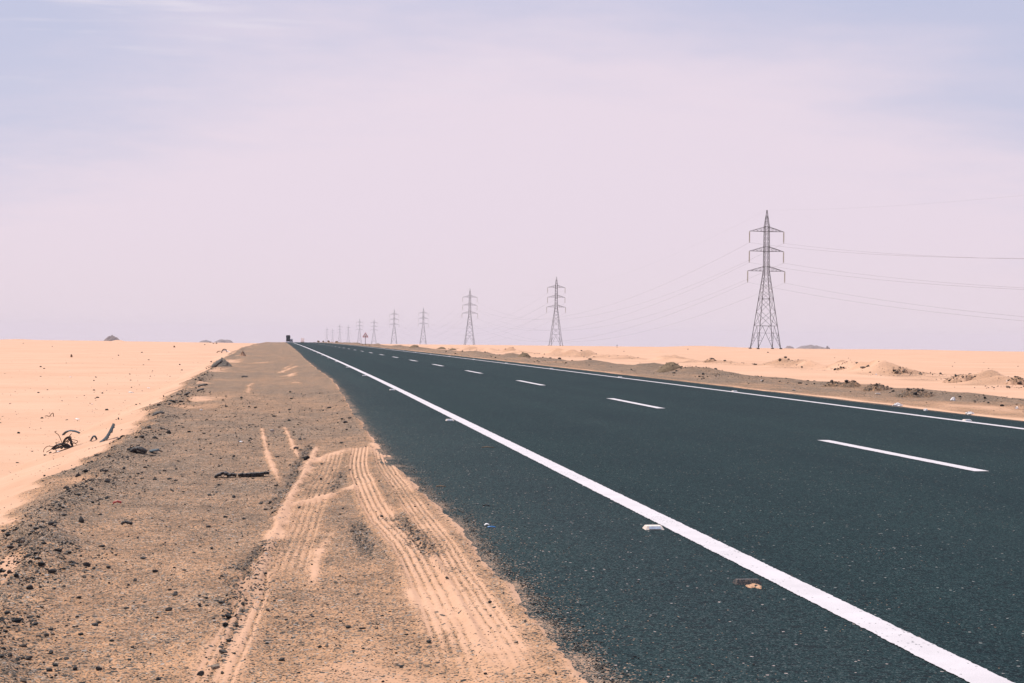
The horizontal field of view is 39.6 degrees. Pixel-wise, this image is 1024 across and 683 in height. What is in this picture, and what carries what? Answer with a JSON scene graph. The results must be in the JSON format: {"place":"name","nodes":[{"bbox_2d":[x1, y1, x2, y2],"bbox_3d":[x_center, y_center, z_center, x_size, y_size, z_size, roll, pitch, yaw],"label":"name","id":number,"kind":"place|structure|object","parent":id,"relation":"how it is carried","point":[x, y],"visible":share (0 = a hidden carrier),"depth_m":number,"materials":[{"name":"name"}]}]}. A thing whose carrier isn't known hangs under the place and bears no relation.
{"place":"outdoors","nodes":[
{"label":"outdoors","id":0,"kind":"place"},
{"bbox_2d":[104,335,118,340],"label":"hill","id":1,"kind":"structure","parent":0,"point":[111,338],"depth_m":2207.95,"materials":[{"name":"grey"}]},
{"bbox_2d":[214,339,232,342],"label":"hill","id":2,"kind":"structure","parent":0,"point":[223,341],"depth_m":4101.16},
{"bbox_2d":[0,342,587,682],"bbox_3d":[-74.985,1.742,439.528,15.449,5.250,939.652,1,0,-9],"label":"gravel shoulder","id":3,"kind":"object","parent":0,"point":[281,370],"visible":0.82,"depth_m":7.83},
{"bbox_2d":[48,569,56,572],"bbox_3d":[-2.381,1.190,7.373,0.048,0.024,0.029,-3,-2,11],"label":"rock","id":4,"kind":"object","parent":3,"relation":"on","point":[52,570],"visible":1,"depth_m":7.36,"materials":[{"name":"stone"}]},
{"bbox_2d":[100,423,114,441],"bbox_3d":[-5.426,1.231,19.071,0.210,0.270,0.118,1,0,-29],"label":"tyre strip","id":5,"kind":"object","parent":3,"relation":"on","point":[106,437],"visible":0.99,"depth_m":19.05,"materials":[{"name":"rubber"}]},
{"bbox_2d":[121,520,132,524],"bbox_3d":[-2.516,1.184,9.286,0.080,0.032,0.026,1,0,0],"label":"tyre scrap","id":6,"kind":"object","parent":3,"relation":"on","point":[126,521],"visible":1,"depth_m":9.28,"materials":[{"name":"rubber"}]},
{"bbox_2d":[129,446,146,453],"bbox_3d":[-3.836,1.115,14.599,0.193,0.083,0.086,1,0,6],"label":"tyre scrap","id":7,"kind":"object","parent":3,"relation":"on","point":[141,449],"visible":1,"depth_m":14.57,"materials":[{"name":"rubber"}]},
{"bbox_2d":[212,359,222,367],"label":"tyre scrap","id":8,"kind":"object","parent":3,"relation":"on","point":[217,363],"visible":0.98,"depth_m":54.81,"materials":[{"name":"rubber"}]},
{"bbox_2d":[211,357,232,366],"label":"canvas sheet","id":9,"kind":"object","parent":3,"relation":"on","point":[225,363],"visible":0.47,"depth_m":57.02,"materials":[{"name":"grey fabric"}]},
{"bbox_2d":[214,471,269,477],"bbox_3d":[-2.371,1.171,12.476,0.481,0.068,0.120,1,0,-3],"label":"tyre tread","id":10,"kind":"object","parent":3,"relation":"on","point":[250,474],"visible":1,"depth_m":12.45,"materials":[{"name":"rubber"}]},
{"bbox_2d":[0,390,579,682],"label":"pebbles","id":11,"kind":"object","parent":3,"relation":"on","point":[217,666],"visible":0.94,"depth_m":8.41,"materials":[{"name":"stone"}]},
{"bbox_2d":[0,339,1023,478],"bbox_3d":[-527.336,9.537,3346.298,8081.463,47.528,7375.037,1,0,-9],"label":"desert ground","id":12,"kind":"structure","parent":0,"point":[21,363],"depth_m":76.28,"materials":[{"name":"beige sand"}]},
{"bbox_2d":[43,430,79,451],"bbox_3d":[-6.432,1.424,20.358,0.500,0.325,0.169,1,0,0],"label":"wire tangle","id":13,"kind":"object","parent":12,"relation":"on","point":[64,444],"visible":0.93,"depth_m":20.33,"materials":[{"name":"metal"}]},
{"bbox_2d":[2,358,181,472],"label":"sand specks","id":14,"kind":"object","parent":12,"relation":"on","point":[68,404],"visible":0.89,"depth_m":35.97,"materials":[{"name":"stone"}]},
{"bbox_2d":[0,367,224,664],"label":"rubble","id":15,"kind":"object","parent":12,"relation":"on","point":[17,619],"visible":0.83,"depth_m":8.27,"materials":[{"name":"stone"}]},
{"bbox_2d":[371,321,377,342],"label":"pylon","id":16,"kind":"object","parent":12,"relation":"on","point":[373,330],"visible":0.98,"depth_m":1832.97,"materials":[{"name":"metal"}]},
{"bbox_2d":[389,310,398,343],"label":"pylon","id":17,"kind":"object","parent":12,"relation":"on","point":[393,319],"visible":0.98,"depth_m":1322.80,"materials":[{"name":"metal"}]},
{"bbox_2d":[418,309,428,342],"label":"pylon","id":18,"kind":"object","parent":12,"relation":"on","point":[424,328],"visible":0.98,"depth_m":1255.56,"materials":[{"name":"metal"}]},
{"bbox_2d":[462,291,477,344],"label":"pylon","id":19,"kind":"object","parent":12,"relation":"on","point":[470,320],"visible":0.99,"depth_m":830.17,"materials":[{"name":"metal"}]},
{"bbox_2d":[546,280,565,345],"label":"pylon","id":20,"kind":"object","parent":12,"relation":"on","point":[555,287],"visible":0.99,"depth_m":679.30,"materials":[{"name":"metal"}]},
{"bbox_2d":[448,346,1023,387],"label":"clods","id":21,"kind":"object","parent":12,"relation":"on","point":[832,368],"visible":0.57,"depth_m":69.99,"materials":[{"name":"soil"}]},
{"bbox_2d":[747,210,784,348],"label":"pylon","id":22,"kind":"object","parent":12,"relation":"on","point":[764,251],"visible":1,"depth_m":337.52,"materials":[{"name":"metal"}]},
{"bbox_2d":[333,283,1019,341],"bbox_3d":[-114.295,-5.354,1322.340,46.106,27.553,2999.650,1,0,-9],"label":"power cable","id":23,"kind":"object","parent":22,"relation":"hanging from","point":[767,286],"visible":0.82,"depth_m":313.99,"materials":[{"name":"metal"}]},
{"bbox_2d":[332,243,1023,336],"bbox_3d":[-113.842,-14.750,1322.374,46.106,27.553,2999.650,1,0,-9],"label":"power cable","id":24,"kind":"object","parent":22,"relation":"hanging from","point":[772,245],"visible":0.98,"depth_m":304.58,"materials":[{"name":"metal"}]},
{"bbox_2d":[341,283,1021,342],"bbox_3d":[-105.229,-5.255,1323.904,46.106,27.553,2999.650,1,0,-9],"label":"power cable","id":25,"kind":"object","parent":22,"relation":"hanging from","point":[756,294],"visible":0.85,"depth_m":328.59,"materials":[{"name":"metal"}]},
{"bbox_2d":[355,243,1008,334],"bbox_3d":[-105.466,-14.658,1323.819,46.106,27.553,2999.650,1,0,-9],"label":"power cable","id":26,"kind":"object","parent":22,"relation":"hanging from","point":[785,243],"visible":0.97,"depth_m":314.08,"materials":[{"name":"metal"}]},
{"bbox_2d":[389,263,1023,334],"bbox_3d":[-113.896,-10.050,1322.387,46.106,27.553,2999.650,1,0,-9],"label":"power cable","id":27,"kind":"object","parent":22,"relation":"hanging from","point":[792,269],"visible":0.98,"depth_m":290.25,"materials":[{"name":"metal"}]},
{"bbox_2d":[416,263,1018,334],"bbox_3d":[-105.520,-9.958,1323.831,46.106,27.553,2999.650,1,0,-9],"label":"power cable","id":28,"kind":"object","parent":22,"relation":"hanging from","point":[753,276],"visible":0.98,"depth_m":328.71,"materials":[{"name":"metal"}]},
{"bbox_2d":[891,368,909,373],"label":"earth heap","id":29,"kind":"object","parent":12,"relation":"on","point":[901,372],"visible":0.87,"depth_m":67.50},
{"bbox_2d":[942,375,973,382],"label":"earth heap","id":30,"kind":"object","parent":12,"relation":"on","point":[964,379],"visible":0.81,"depth_m":57.58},
{"bbox_2d":[1005,377,1023,384],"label":"earth heap","id":31,"kind":"object","parent":12,"relation":"on","point":[1012,381],"visible":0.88,"depth_m":54.65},
{"bbox_2d":[0,0,1023,351],"label":"sky","id":32,"kind":"structure","parent":0,"point":[237,171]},
{"bbox_2d":[286,342,1023,682],"bbox_3d":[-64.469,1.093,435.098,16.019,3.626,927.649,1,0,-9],"label":"road","id":33,"kind":"structure","parent":0,"point":[864,542],"depth_m":9.90,"materials":[{"name":"grey asphalt"}]},
{"bbox_2d":[370,431,754,682],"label":"grit","id":34,"kind":"object","parent":33,"relation":"on","point":[575,647],"visible":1,"depth_m":6.40,"materials":[{"name":"stone"}]},
{"bbox_2d":[643,525,663,529],"bbox_3d":[0.894,1.176,9.002,0.122,0.025,0.110,1,0,-8],"label":"road stud","id":35,"kind":"object","parent":33,"relation":"on","point":[652,527],"visible":1,"depth_m":8.96,"materials":[{"name":"plastic"}]},
{"bbox_2d":[732,578,761,584],"bbox_3d":[1.160,1.184,7.021,0.133,0.025,0.073,1,0,-9],"label":"broken stud","id":36,"kind":"object","parent":33,"relation":"on","point":[743,581],"visible":1,"depth_m":7.00,"materials":[{"name":"plastic"}]},
{"bbox_2d":[746,583,761,588],"bbox_3d":[1.181,1.189,6.935,0.078,0.016,0.140,1,0,-9],"label":"sand patch","id":37,"kind":"object","parent":33,"relation":"on","point":[753,585],"visible":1,"depth_m":6.91,"materials":[{"name":"beige sand"}]},
{"bbox_2d":[318,342,1023,420],"bbox_3d":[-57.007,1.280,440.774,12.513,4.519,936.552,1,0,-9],"label":"gravel verge","id":38,"kind":"structure","parent":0,"point":[940,401],"depth_m":37.02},
{"bbox_2d":[518,353,530,356],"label":"gravel heap","id":39,"kind":"object","parent":38,"relation":"on","point":[524,355],"visible":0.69,"depth_m":84.75,"materials":[{"name":"brown gravel"}]},
{"bbox_2d":[241,345,1023,396],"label":"dirt mound","id":40,"kind":"object","parent":38,"relation":"on","point":[914,393],"visible":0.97,"depth_m":36.05,"materials":[{"name":"brown soil"}]},
{"bbox_2d":[656,362,681,371],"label":"gravel heap","id":41,"kind":"object","parent":38,"relation":"on","point":[666,367],"visible":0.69,"depth_m":50.44,"materials":[{"name":"brown gravel"}]},
{"bbox_2d":[445,350,1023,411],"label":"verge rubble","id":42,"kind":"object","parent":38,"relation":"on","point":[764,379],"visible":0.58,"depth_m":41.38,"materials":[{"name":"stone"}]},
{"bbox_2d":[822,382,841,386],"bbox_3d":[8.121,1.120,35.980,0.621,0.212,0.621,1,0,-9],"label":"gravel heap","id":43,"kind":"object","parent":38,"relation":"on","point":[832,385],"visible":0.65,"depth_m":35.80,"materials":[{"name":"beige gravel"}]},
{"bbox_2d":[839,381,860,387],"bbox_3d":[8.449,1.103,35.543,0.586,0.238,0.586,1,0,-9],"label":"gravel heap","id":44,"kind":"object","parent":38,"relation":"on","point":[849,385],"visible":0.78,"depth_m":35.40,"materials":[{"name":"beige gravel"}]},
{"bbox_2d":[862,384,890,390],"bbox_3d":[8.563,1.118,33.438,0.652,0.257,0.652,1,0,-9],"label":"gravel heap","id":45,"kind":"object","parent":38,"relation":"on","point":[879,387],"visible":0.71,"depth_m":33.28,"materials":[{"name":"beige gravel"}]},
{"bbox_2d":[892,389,935,397],"bbox_3d":[8.604,1.139,30.393,0.912,0.265,0.912,1,0,-9],"label":"gravel heap","id":46,"kind":"object","parent":38,"relation":"on","point":[920,393],"visible":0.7,"depth_m":30.16,"materials":[{"name":"beige gravel"}]},
{"bbox_2d":[796,345,824,348],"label":"hill","id":47,"kind":"structure","parent":0,"point":[810,347],"depth_m":4088.03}
]}

